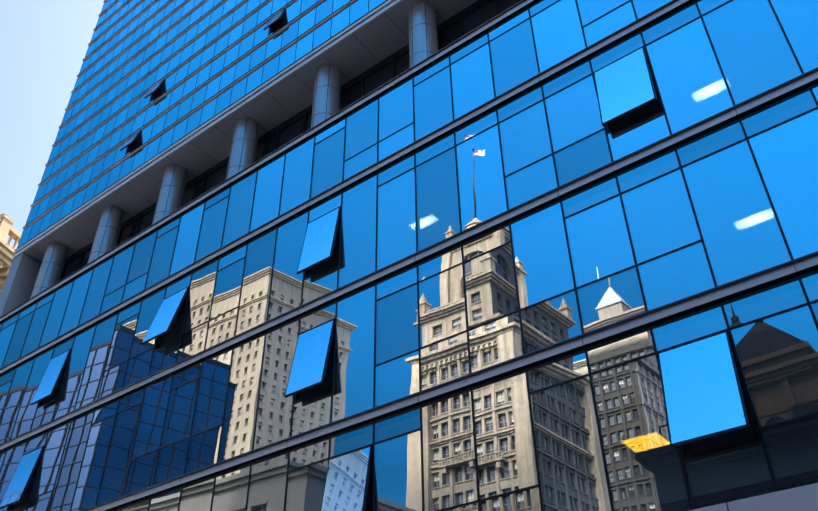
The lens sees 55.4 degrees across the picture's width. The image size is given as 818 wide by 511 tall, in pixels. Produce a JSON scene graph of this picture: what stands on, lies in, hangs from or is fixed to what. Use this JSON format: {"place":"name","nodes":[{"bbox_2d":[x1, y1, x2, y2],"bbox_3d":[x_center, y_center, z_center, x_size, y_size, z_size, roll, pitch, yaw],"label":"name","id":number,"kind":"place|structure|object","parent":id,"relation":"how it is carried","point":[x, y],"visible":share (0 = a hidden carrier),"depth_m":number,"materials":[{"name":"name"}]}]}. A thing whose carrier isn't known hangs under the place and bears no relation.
{"place":"outdoors","nodes":[
{"label":"outdoors","id":0,"kind":"place"},
{"bbox_2d":[0,0,103,248],"label":"sky","id":1,"kind":"structure","parent":0,"point":[44,46],"materials":[{"name":"blue"}]},
{"bbox_2d":[17,0,385,247],"bbox_3d":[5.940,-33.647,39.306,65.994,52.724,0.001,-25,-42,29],"label":"curtain wall glass","id":2,"kind":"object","parent":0,"point":[358,9],"visible":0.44,"depth_m":37.76,"materials":[{"name":"blue glass"}]},
{"bbox_2d":[0,0,817,510],"bbox_3d":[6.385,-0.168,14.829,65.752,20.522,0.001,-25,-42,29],"label":"glass curtain wall","id":3,"kind":"structure","parent":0,"point":[744,238],"depth_m":18.73,"materials":[{"name":"blue glass"}]},
{"bbox_2d":[0,0,817,510],"bbox_3d":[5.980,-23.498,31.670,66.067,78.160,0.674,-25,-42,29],"label":"window mullions","id":4,"kind":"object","parent":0,"point":[738,436],"depth_m":19.62,"materials":[{"name":"black metal"}]},
{"bbox_3d":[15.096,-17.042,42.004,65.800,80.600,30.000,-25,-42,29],"label":"glass building","id":5,"kind":"structure","parent":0},
{"bbox_2d":[30,2,437,297],"bbox_3d":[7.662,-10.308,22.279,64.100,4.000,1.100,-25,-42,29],"label":"columns","id":6,"kind":"structure","parent":5,"relation":"on","point":[423,37],"depth_m":31.27,"materials":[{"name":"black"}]},
{"bbox_2d":[0,0,477,316],"bbox_3d":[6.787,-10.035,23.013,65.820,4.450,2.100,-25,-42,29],"label":"soffit","id":7,"kind":"structure","parent":5,"relation":"on","point":[373,38],"depth_m":32.11,"materials":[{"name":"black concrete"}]},
{"bbox_2d":[60,0,521,279],"bbox_3d":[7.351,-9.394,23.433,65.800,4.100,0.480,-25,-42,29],"label":"recessed loggia glazing","id":8,"kind":"structure","parent":5,"relation":"attached to","point":[468,19],"depth_m":30.71,"materials":[{"name":"black glass"}]},
{"bbox_2d":[0,0,817,510],"bbox_3d":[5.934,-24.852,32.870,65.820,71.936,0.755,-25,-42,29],"label":"horizontal ledges","id":9,"kind":"object","parent":5,"relation":"attached to","point":[802,498],"visible":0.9,"depth_m":21.96,"materials":[{"name":"grey metal"}]},
{"bbox_2d":[0,9,745,510],"bbox_3d":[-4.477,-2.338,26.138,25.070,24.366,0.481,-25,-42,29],"label":"open windows","id":10,"kind":"structure","parent":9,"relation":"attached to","point":[700,391],"depth_m":18.16,"materials":[{"name":"blue glass"}]},
{"label":"ground","id":11,"kind":"structure","parent":0,"visible":0},
{"bbox_2d":[0,213,21,294],"bbox_3d":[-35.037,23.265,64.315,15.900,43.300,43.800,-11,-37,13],"label":"classical building","id":12,"kind":"structure","parent":11,"relation":"on","point":[6,230],"depth_m":63.22,"materials":[{"name":"beige stone"}]}
]}

